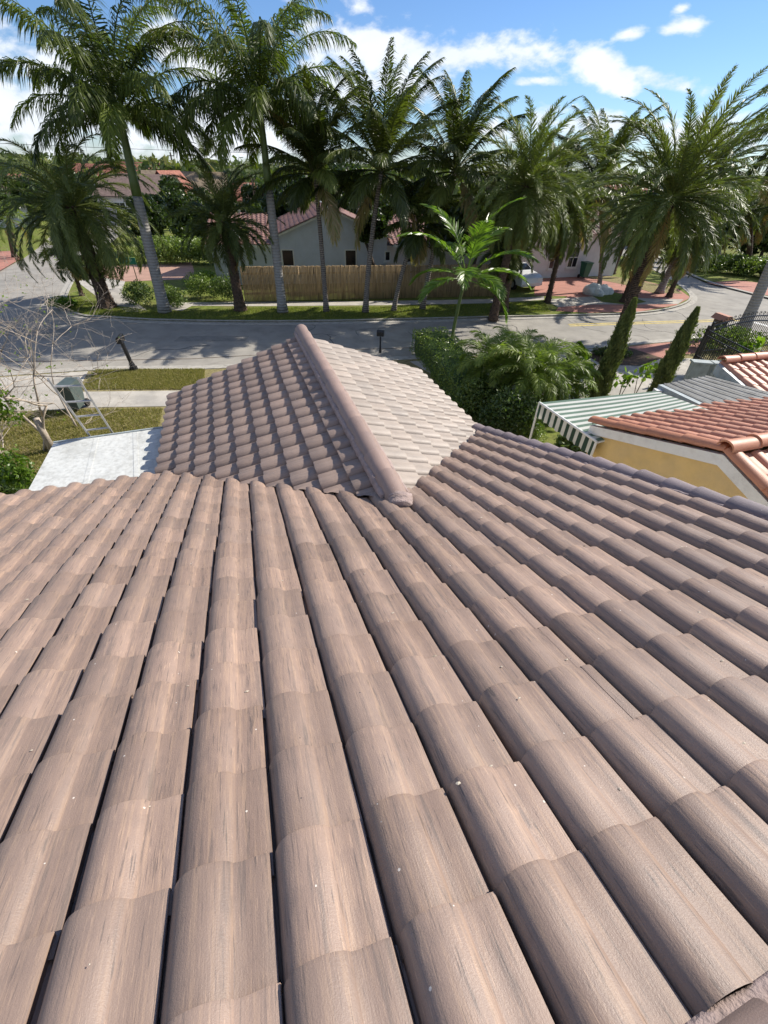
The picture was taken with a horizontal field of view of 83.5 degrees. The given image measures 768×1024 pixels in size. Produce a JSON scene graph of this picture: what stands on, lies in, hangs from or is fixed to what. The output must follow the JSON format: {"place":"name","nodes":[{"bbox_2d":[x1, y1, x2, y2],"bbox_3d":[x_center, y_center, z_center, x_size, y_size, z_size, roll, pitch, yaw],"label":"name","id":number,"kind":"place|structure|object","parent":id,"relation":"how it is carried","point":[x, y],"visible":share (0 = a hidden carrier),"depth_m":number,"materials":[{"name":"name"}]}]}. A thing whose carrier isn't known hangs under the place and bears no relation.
{"place":"outdoors","nodes":[
{"label":"outdoors","id":0,"kind":"place"},
{"bbox_2d":[0,216,54,267],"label":"lot ground","id":1,"kind":"structure","parent":0,"point":[6,247],"depth_m":41.82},
{"bbox_2d":[0,251,18,269],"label":"drive","id":2,"kind":"structure","parent":1,"relation":"on","point":[8,258],"depth_m":34.25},
{"bbox_2d":[0,196,43,257],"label":"palm","id":3,"kind":"object","parent":2,"relation":"on","point":[19,217],"visible":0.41,"depth_m":33.55,"materials":[{"name":"green plant"}]},
{"bbox_2d":[0,172,55,226],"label":"tree","id":4,"kind":"object","parent":1,"relation":"on","point":[6,182],"visible":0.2,"depth_m":47.76,"materials":[{"name":"green plant"}]},
{"bbox_2d":[0,371,87,410],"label":"driveway","id":5,"kind":"structure","parent":0,"point":[41,388],"depth_m":15.19,"materials":[{"name":"concrete"}]},
{"bbox_2d":[79,279,147,311],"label":"corner path","id":6,"kind":"structure","parent":0,"point":[115,295],"depth_m":26.45,"materials":[{"name":"concrete"}]},
{"bbox_2d":[170,297,543,310],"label":"pavement","id":7,"kind":"structure","parent":0,"point":[314,303],"depth_m":25.89,"materials":[{"name":"concrete"}]},
{"bbox_2d":[68,226,689,321],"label":"lot ground","id":8,"kind":"structure","parent":0,"point":[521,292],"depth_m":25.72,"materials":[{"name":"plant"}]},
{"bbox_2d":[32,232,95,295],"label":"palm","id":9,"kind":"object","parent":8,"relation":"on","point":[76,279],"visible":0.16,"depth_m":24.51,"materials":[{"name":"green plant"}]},
{"bbox_2d":[0,133,166,309],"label":"date palm","id":10,"kind":"object","parent":8,"relation":"on","point":[75,221],"visible":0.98,"depth_m":20.69,"materials":[{"name":"green plant"}]},
{"bbox_2d":[0,0,242,313],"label":"royal palm","id":11,"kind":"object","parent":8,"relation":"on","point":[109,89],"visible":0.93,"depth_m":17.03,"materials":[{"name":"green plant"}]},
{"bbox_2d":[119,279,154,305],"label":"bush","id":12,"kind":"object","parent":8,"relation":"on","point":[142,288],"visible":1,"depth_m":23.95,"materials":[{"name":"green plant"}]},
{"bbox_2d":[92,173,183,223],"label":"brown roofed house","id":13,"kind":"structure","parent":8,"relation":"on","point":[155,178],"depth_m":54.39,"materials":[{"name":"paint"}]},
{"bbox_2d":[116,192,171,240],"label":"conifer","id":14,"kind":"object","parent":8,"relation":"on","point":[156,215],"visible":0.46,"depth_m":36.05,"materials":[{"name":"green plant"}]},
{"bbox_2d":[103,262,193,280],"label":"brick drive","id":15,"kind":"structure","parent":8,"relation":"on","point":[172,271],"depth_m":31.70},
{"bbox_2d":[121,234,194,264],"bbox_3d":[-17.745,-20.671,33.767,6.378,2.193,2.435,2,39,0],"label":"clipped hedge","id":16,"kind":"object","parent":8,"relation":"on","point":[168,256],"visible":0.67,"depth_m":33.55,"materials":[{"name":"green plant"}]},
{"bbox_2d":[149,174,179,212],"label":"tree","id":17,"kind":"object","parent":8,"relation":"on","point":[157,198],"visible":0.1,"depth_m":47.89,"materials":[{"name":"green plant"}]},
{"bbox_2d":[164,282,187,307],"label":"bush","id":18,"kind":"object","parent":8,"relation":"on","point":[172,293],"visible":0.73,"depth_m":23.97,"materials":[{"name":"green plant"}]},
{"bbox_2d":[160,182,206,239],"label":"tree","id":19,"kind":"object","parent":8,"relation":"on","point":[174,199],"visible":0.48,"depth_m":41.99,"materials":[{"name":"green plant"}]},
{"bbox_2d":[141,170,226,194],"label":"tan roofed house","id":20,"kind":"structure","parent":8,"relation":"on","point":[192,174],"depth_m":67.89,"materials":[{"name":"paint"}]},
{"bbox_2d":[166,235,212,264],"bbox_3d":[-14.950,-20.814,34.194,5.350,2.040,2.395,2,39,0],"label":"clipped hedge","id":21,"kind":"object","parent":8,"relation":"on","point":[195,244],"visible":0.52,"depth_m":33.76,"materials":[{"name":"green plant"}]},
{"bbox_2d":[184,273,222,297],"bbox_3d":[-10.752,-13.514,25.691,2.294,1.432,1.532,-16,42,-21],"label":"flowering bush","id":22,"kind":"object","parent":8,"relation":"on","point":[202,288],"visible":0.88,"depth_m":25.46,"materials":[{"name":"green plant"}]},
{"bbox_2d":[207,272,232,300],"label":"bush","id":23,"kind":"object","parent":8,"relation":"on","point":[223,288],"visible":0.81,"depth_m":25.00,"materials":[{"name":"green plant"}]},
{"bbox_2d":[158,163,285,311],"bbox_3d":[-7.958,-13.731,21.971,5.953,6.499,6.000,2,39,0],"label":"date palm","id":24,"kind":"object","parent":8,"relation":"on","point":[222,226],"visible":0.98,"depth_m":21.07,"materials":[{"name":"green plant"}]},
{"bbox_2d":[128,0,376,313],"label":"royal palm","id":25,"kind":"object","parent":8,"relation":"on","point":[262,58],"visible":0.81,"depth_m":17.32,"materials":[{"name":"green plant"}]},
{"bbox_2d":[240,178,265,211],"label":"tree","id":26,"kind":"object","parent":8,"relation":"on","point":[259,184],"visible":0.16,"depth_m":41.10,"materials":[{"name":"green plant"}]},
{"bbox_2d":[260,170,322,216],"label":"tree","id":27,"kind":"object","parent":8,"relation":"on","point":[283,209],"visible":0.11,"depth_m":35.78,"materials":[{"name":"green plant"}]},
{"bbox_2d":[233,64,379,311],"bbox_3d":[-3.588,-15.199,21.199,7.039,9.931,7.122,2,39,0],"label":"coconut palm","id":28,"kind":"object","parent":8,"relation":"on","point":[313,141],"visible":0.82,"depth_m":19.41,"materials":[{"name":"green plant"}]},
{"bbox_2d":[67,295,549,319],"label":"verge grass","id":29,"kind":"structure","parent":8,"relation":"on","point":[253,314],"depth_m":23.95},
{"bbox_2d":[204,201,491,284],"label":"corner house","id":30,"kind":"structure","parent":8,"relation":"on","point":[298,239],"depth_m":28.92,"materials":[{"name":"grey paint"}]},
{"bbox_2d":[320,159,380,214],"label":"tree","id":31,"kind":"object","parent":8,"relation":"on","point":[344,165],"visible":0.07,"depth_m":36.38,"materials":[{"name":"green plant"}]},
{"bbox_2d":[347,167,393,286],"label":"tree","id":32,"kind":"object","parent":8,"relation":"on","point":[382,224],"visible":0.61,"depth_m":27.12,"materials":[{"name":"green plant"}]},
{"bbox_2d":[240,264,511,301],"bbox_3d":[0.030,-14.156,26.488,16.895,1.862,0.150,-6,39,-10],"label":"cane fence","id":33,"kind":"object","parent":8,"relation":"on","point":[393,273],"visible":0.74,"depth_m":26.11,"materials":[{"name":"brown wood"}]},
{"bbox_2d":[59,269,696,324],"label":"kerb","id":34,"kind":"structure","parent":8,"relation":"on","point":[688,304],"depth_m":23.21,"materials":[{"name":"concrete"}]},
{"bbox_2d":[302,37,471,312],"bbox_3d":[-0.074,-15.383,21.200,7.378,10.406,7.574,-11,40,-16],"label":"coconut palm","id":35,"kind":"object","parent":8,"relation":"on","point":[384,135],"visible":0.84,"depth_m":19.13,"materials":[{"name":"green plant"}]},
{"bbox_2d":[379,176,462,311],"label":"coconut palm","id":36,"kind":"object","parent":8,"relation":"on","point":[415,250],"visible":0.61,"depth_m":21.64,"materials":[{"name":"green plant"}]},
{"bbox_2d":[393,67,536,309],"bbox_3d":[3.437,-15.748,22.133,6.987,9.983,7.261,2,39,0],"label":"coconut palm","id":37,"kind":"object","parent":8,"relation":"on","point":[456,124],"visible":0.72,"depth_m":19.91,"materials":[{"name":"green plant"}]},
{"bbox_2d":[442,150,504,288],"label":"tree","id":38,"kind":"object","parent":8,"relation":"on","point":[457,214],"visible":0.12,"depth_m":26.31,"materials":[{"name":"green plant"}]},
{"bbox_2d":[467,214,549,312],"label":"feathery palm","id":39,"kind":"object","parent":8,"relation":"on","point":[514,264],"visible":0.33,"depth_m":23.04,"materials":[{"name":"green plant"}]},
{"bbox_2d":[510,262,542,289],"bbox_3d":[9.139,-17.032,30.730,1.840,1.459,4.664,-14,41,-19],"label":"parked car","id":40,"kind":"object","parent":8,"relation":"on","point":[534,279],"visible":0.35,"depth_m":29.31,"materials":[{"name":"white paint"}]},
{"bbox_2d":[453,95,613,321],"bbox_3d":[6.604,-14.157,21.011,7.287,9.044,7.108,2,39,0],"label":"feathery palm","id":41,"kind":"object","parent":8,"relation":"on","point":[524,220],"visible":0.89,"depth_m":19.39,"materials":[{"name":"green plant"}]},
{"bbox_2d":[528,123,596,210],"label":"palm","id":42,"kind":"object","parent":8,"relation":"on","point":[579,132],"visible":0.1,"depth_m":31.98,"materials":[{"name":"green plant"}]},
{"bbox_2d":[520,207,623,277],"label":"white house","id":43,"kind":"structure","parent":8,"relation":"on","point":[570,267],"depth_m":33.34,"materials":[{"name":"paint"}]},
{"bbox_2d":[536,167,626,303],"bbox_3d":[10.422,-15.827,25.057,5.895,6.778,5.687,2,39,0],"label":"date palm","id":44,"kind":"object","parent":8,"relation":"on","point":[561,247],"visible":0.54,"depth_m":24.13,"materials":[{"name":"green plant"}]},
{"bbox_2d":[534,277,688,312],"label":"brick drive","id":45,"kind":"structure","parent":8,"relation":"on","point":[570,287],"depth_m":29.52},
{"bbox_2d":[541,96,678,284],"bbox_3d":[13.091,-19.436,27.116,8.039,10.009,7.564,2,39,0],"label":"coconut palm","id":46,"kind":"object","parent":45,"relation":"on","point":[623,137],"visible":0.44,"depth_m":25.24,"materials":[{"name":"green plant"}]},
{"bbox_2d":[551,296,682,306],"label":"pavement across drive","id":47,"kind":"structure","parent":45,"relation":"on","point":[576,301],"depth_m":27.78,"materials":[{"name":"concrete"}]},
{"bbox_2d":[654,218,737,297],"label":"palm","id":48,"kind":"object","parent":45,"relation":"on","point":[671,291],"visible":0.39,"depth_m":27.76,"materials":[{"name":"green plant"}]},
{"bbox_2d":[0,216,767,371],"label":"road","id":49,"kind":"structure","parent":0,"point":[142,338],"depth_m":21.57,"materials":[{"name":"asphalt"}]},
{"bbox_2d":[5,328,77,334],"bbox_3d":[-16.379,-8.585,20.519,2.923,0.001,1.094,-2,39,-4],"label":"asphalt patch","id":50,"kind":"object","parent":49,"relation":"on","point":[59,331],"visible":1,"depth_m":20.58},
{"bbox_2d":[175,336,248,340],"bbox_3d":[-8.102,-8.179,20.322,3.296,0.001,0.796,-2,39,-4],"label":"asphalt patch","id":51,"kind":"object","parent":49,"relation":"on","point":[212,338],"visible":1,"depth_m":20.34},
{"bbox_2d":[0,338,701,375],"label":"kerb top","id":52,"kind":"structure","parent":49,"relation":"on","point":[226,366],"depth_m":17.11,"materials":[{"name":"concrete"}]},
{"bbox_2d":[0,337,755,373],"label":"kerb","id":53,"kind":"structure","parent":49,"relation":"on","point":[176,366],"depth_m":17.34,"materials":[{"name":"concrete"}]},
{"bbox_2d":[65,266,691,321],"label":"kerb top","id":54,"kind":"structure","parent":49,"relation":"on","point":[339,320],"depth_m":23.39,"materials":[{"name":"concrete"}]},
{"bbox_2d":[729,84,767,331],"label":"royal palm","id":55,"kind":"object","parent":49,"relation":"on","point":[756,299],"visible":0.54,"depth_m":20.18,"materials":[{"name":"green plant"}]},
{"bbox_2d":[0,339,767,472],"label":"lot ground","id":56,"kind":"structure","parent":0,"point":[208,372],"depth_m":14.22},
{"bbox_2d":[0,384,24,425],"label":"bush","id":57,"kind":"object","parent":56,"relation":"on","point":[5,412],"visible":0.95,"depth_m":10.38,"materials":[{"name":"green plant"}]},
{"bbox_2d":[0,448,39,489],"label":"bush","id":58,"kind":"object","parent":56,"relation":"on","point":[16,480],"visible":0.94,"depth_m":8.41,"materials":[{"name":"green plant"}]},
{"bbox_2d":[0,244,61,441],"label":"bare shrub","id":59,"kind":"object","parent":56,"relation":"on","point":[30,378],"visible":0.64,"depth_m":12.62,"materials":[{"name":"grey plant"}]},
{"bbox_2d":[0,381,64,479],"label":"bare shrub","id":60,"kind":"object","parent":56,"relation":"on","point":[2,443],"visible":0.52,"depth_m":11.10,"materials":[{"name":"green plant"}]},
{"bbox_2d":[0,256,135,426],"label":"bare shrub","id":61,"kind":"object","parent":56,"relation":"on","point":[63,403],"visible":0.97,"depth_m":11.56,"materials":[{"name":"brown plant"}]},
{"bbox_2d":[0,265,140,450],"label":"bare shrub","id":62,"kind":"object","parent":56,"relation":"on","point":[38,404],"visible":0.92,"depth_m":10.37,"materials":[{"name":"grey plant"}]},
{"bbox_2d":[47,377,113,435],"bbox_3d":[-4.893,-0.861,8.162,0.392,3.936,1.367,2,39,0],"label":"ladder","id":63,"kind":"object","parent":56,"relation":"on","point":[55,387],"visible":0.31,"depth_m":6.90,"materials":[{"name":"metal"}]},
{"bbox_2d":[29,426,162,490],"bbox_3d":[-4.163,0.413,7.414,2.137,2.740,2.520,-11,40,-16],"label":"flat roof porch","id":64,"kind":"object","parent":56,"relation":"on","point":[110,456],"visible":0.47,"depth_m":6.82,"materials":[{"name":"concrete"}]},
{"bbox_2d":[0,368,204,480],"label":"verge grass","id":65,"kind":"structure","parent":56,"relation":"on","point":[153,375],"depth_m":13.75,"materials":[{"name":"plant"}]},
{"bbox_2d":[82,390,179,406],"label":"footpath","id":66,"kind":"structure","parent":56,"relation":"on","point":[144,398],"depth_m":14.81,"materials":[{"name":"concrete"}]},
{"bbox_2d":[57,377,89,408],"bbox_3d":[-9.948,-3.734,13.803,0.422,0.937,0.820,-2,39,-4],"label":"wheelie bin","id":67,"kind":"object","parent":66,"relation":"on","point":[69,394],"visible":0.82,"depth_m":13.59,"materials":[{"name":"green plastic"}]},
{"bbox_2d":[0,324,767,1023],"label":"tiled house","id":68,"kind":"structure","parent":56,"relation":"on","point":[314,832],"depth_m":1.72,"materials":[{"name":"brown tile"}]},
{"bbox_2d":[409,326,478,415],"bbox_3d":[2.603,-5.652,16.650,1.859,1.272,6.951,-5,39,-9],"label":"trimmed hedge","id":69,"kind":"object","parent":56,"relation":"on","point":[436,352],"visible":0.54,"depth_m":16.68,"materials":[{"name":"green plant"}]},
{"bbox_2d":[396,197,540,336],"bbox_3d":[3.422,-9.653,17.915,5.533,5.709,5.701,10,39,10],"label":"young palm","id":70,"kind":"object","parent":56,"relation":"on","point":[480,238],"visible":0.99,"depth_m":17.13,"materials":[{"name":"green plant"}]},
{"bbox_2d":[456,371,511,421],"bbox_3d":[3.246,-3.694,13.775,1.942,1.617,1.858,2,39,0],"label":"bush","id":71,"kind":"object","parent":56,"relation":"on","point":[478,396],"visible":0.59,"depth_m":13.33,"materials":[{"name":"green plant"}]},
{"bbox_2d":[476,384,544,436],"bbox_3d":[3.838,-2.965,12.875,2.118,1.644,1.480,2,39,0],"label":"bush","id":72,"kind":"object","parent":56,"relation":"on","point":[511,415],"visible":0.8,"depth_m":12.56,"materials":[{"name":"green plant"}]},
{"bbox_2d":[535,423,562,444],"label":"side lawn","id":73,"kind":"structure","parent":56,"relation":"on","point":[551,433],"depth_m":13.48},
{"bbox_2d":[517,418,547,441],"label":"round bush","id":74,"kind":"object","parent":73,"relation":"on","point":[538,430],"visible":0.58,"depth_m":12.68,"materials":[{"name":"green plant"}]},
{"bbox_2d":[629,340,700,357],"bbox_3d":[14.010,-7.778,20.510,5.098,0.001,1.808,-11,40,-15],"label":"brick apron","id":75,"kind":"object","parent":56,"relation":"on","point":[658,349],"visible":0.43,"depth_m":20.47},
{"bbox_2d":[586,397,767,506],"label":"neighbour house","id":76,"kind":"structure","parent":56,"relation":"on","point":[720,447],"depth_m":7.00,"materials":[{"name":"tile"}]},
{"bbox_2d":[529,391,707,455],"bbox_3d":[4.921,-1.241,9.774,2.704,2.800,1.849,-10,40,-14],"label":"striped awning","id":77,"kind":"object","parent":76,"relation":"attached to","point":[568,419],"visible":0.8,"depth_m":8.99,"materials":[{"name":"fabric"}]},
{"bbox_2d":[683,359,713,379],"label":"garden wall","id":78,"kind":"structure","parent":56,"relation":"on","point":[697,368],"depth_m":15.09,"materials":[{"name":"concrete"}]},
{"bbox_2d":[653,375,767,404],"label":"carport","id":79,"kind":"object","parent":56,"relation":"on","point":[704,389],"visible":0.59,"depth_m":9.59,"materials":[{"name":"metal"}]},
{"bbox_2d":[688,325,763,367],"bbox_3d":[12.270,-5.327,15.750,0.080,2.060,2.923,1,39,-1],"label":"iron railing","id":80,"kind":"object","parent":56,"relation":"on","point":[702,342],"visible":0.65,"depth_m":15.98,"materials":[{"name":"black metal"}]},
{"bbox_2d":[690,324,767,353],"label":"bush","id":81,"kind":"object","parent":56,"relation":"on","point":[699,335],"visible":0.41,"depth_m":19.94,"materials":[{"name":"green plant"}]},
{"bbox_2d":[697,311,767,359],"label":"iron gate","id":82,"kind":"structure","parent":56,"relation":"on","point":[713,325],"depth_m":17.21,"materials":[{"name":"black metal"}]},
{"bbox_2d":[712,350,767,391],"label":"garage wing","id":83,"kind":"structure","parent":56,"relation":"on","point":[749,369],"depth_m":10.23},
{"bbox_2d":[0,0,767,178],"label":"sky","id":84,"kind":"structure","parent":0,"point":[601,51],"materials":[{"name":"blue"}]},
{"bbox_2d":[410,349,690,423],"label":"driveway","id":85,"kind":"structure","parent":0,"point":[681,371],"depth_m":17.61,"materials":[{"name":"concrete"}]},
{"bbox_2d":[450,328,535,393],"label":"feather palm","id":86,"kind":"object","parent":85,"relation":"on","point":[481,361],"visible":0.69,"depth_m":13.48,"materials":[{"name":"green plant"}]},
{"bbox_2d":[485,326,557,384],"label":"feather palm","id":87,"kind":"object","parent":85,"relation":"on","point":[534,337],"visible":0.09,"depth_m":15.83,"materials":[{"name":"green plant"}]},
{"bbox_2d":[482,330,592,413],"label":"feather palm","id":88,"kind":"object","parent":85,"relation":"on","point":[538,377],"visible":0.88,"depth_m":12.76,"materials":[{"name":"green plant"}]},
{"bbox_2d":[516,352,603,401],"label":"feather palm","id":89,"kind":"object","parent":85,"relation":"on","point":[572,372],"visible":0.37,"depth_m":13.91,"materials":[{"name":"green plant"}]},
{"bbox_2d":[562,341,596,397],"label":"conifer","id":90,"kind":"object","parent":85,"relation":"on","point":[584,356],"visible":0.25,"depth_m":14.76,"materials":[{"name":"green plant"}]},
{"bbox_2d":[588,297,637,397],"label":"cypress","id":91,"kind":"object","parent":85,"relation":"on","point":[611,359],"visible":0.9,"depth_m":13.64,"materials":[{"name":"green plant"}]},
{"bbox_2d":[590,347,660,365],"bbox_3d":[10.576,-7.029,19.438,3.208,0.001,2.434,-21,44,-26],"label":"mulch bed","id":92,"kind":"object","parent":85,"relation":"on","point":[638,358],"visible":0.43,"depth_m":19.29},
{"bbox_2d":[567,64,767,356],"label":"date palm","id":93,"kind":"object","parent":92,"relation":"on","point":[681,170],"visible":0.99,"depth_m":14.67,"materials":[{"name":"green plant"}]},
{"bbox_2d":[628,360,658,392],"bbox_3d":[9.199,-4.801,15.427,0.925,1.506,0.770,24,44,25],"label":"leafy plant","id":94,"kind":"object","parent":85,"relation":"on","point":[647,366],"visible":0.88,"depth_m":15.18,"materials":[{"name":"green plant"}]},
{"bbox_2d":[646,306,700,391],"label":"cypress","id":95,"kind":"object","parent":85,"relation":"on","point":[670,361],"visible":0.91,"depth_m":14.19,"materials":[{"name":"green plant"}]},
{"bbox_2d":[594,292,645,303],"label":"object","id":96,"kind":"structure","parent":0,"point":[614,297],"depth_m":28.39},
{"bbox_2d":[607,207,692,302],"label":"date palm","id":97,"kind":"object","parent":96,"relation":"on","point":[628,286],"visible":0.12,"depth_m":26.39,"materials":[{"name":"green plant"}]},
{"bbox_2d":[588,276,680,292],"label":"corner lawn","id":98,"kind":"structure","parent":0,"point":[650,287],"depth_m":32.71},
{"bbox_2d":[654,187,750,293],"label":"palm","id":99,"kind":"object","parent":98,"relation":"on","point":[661,287],"visible":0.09,"depth_m":26.94,"materials":[{"name":"green plant"}]},
{"bbox_2d":[658,243,767,298],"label":"lot ground","id":100,"kind":"structure","parent":0,"point":[728,251],"depth_m":46.15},
{"bbox_2d":[687,268,759,282],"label":"verge","id":101,"kind":"structure","parent":100,"relation":"on","point":[719,276],"depth_m":35.74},
{"bbox_2d":[713,253,759,274],"bbox_3d":[29.949,-21.009,36.460,3.752,1.638,2.729,23,43,25],"label":"bush","id":102,"kind":"object","parent":101,"relation":"on","point":[738,257],"visible":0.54,"depth_m":36.02,"materials":[{"name":"green plant"}]},
{"bbox_2d":[715,169,766,257],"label":"palm","id":103,"kind":"object","parent":101,"relation":"on","point":[749,250],"visible":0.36,"depth_m":34.16,"materials":[{"name":"green plant"}]},
{"bbox_2d":[725,255,767,275],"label":"bush","id":104,"kind":"object","parent":101,"relation":"on","point":[762,261],"visible":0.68,"depth_m":35.55,"materials":[{"name":"green plant"}]},
{"bbox_2d":[692,126,767,254],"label":"palm","id":105,"kind":"object","parent":100,"relation":"on","point":[728,154],"visible":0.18,"depth_m":37.93,"materials":[{"name":"green plant"}]},
{"bbox_2d":[710,280,767,294],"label":"brick drive","id":106,"kind":"structure","parent":100,"relation":"on","point":[746,286],"depth_m":33.17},
{"bbox_2d":[730,165,767,244],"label":"palm","id":107,"kind":"object","parent":100,"relation":"on","point":[765,223],"visible":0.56,"depth_m":33.54,"materials":[{"name":"green plant"}]},
{"bbox_2d":[736,204,767,256],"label":"tree","id":108,"kind":"object","parent":100,"relation":"on","point":[762,247],"visible":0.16,"depth_m":44.05,"materials":[{"name":"green plant"}]},
{"label":"ground","id":109,"kind":"structure","parent":0,"visible":0},
{"bbox_2d":[0,151,767,194],"bbox_3d":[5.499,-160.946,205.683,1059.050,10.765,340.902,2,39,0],"label":"woods","id":110,"kind":"object","parent":109,"relation":"on","point":[154,162],"visible":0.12,"depth_m":89.09,"materials":[{"name":"green plant"}]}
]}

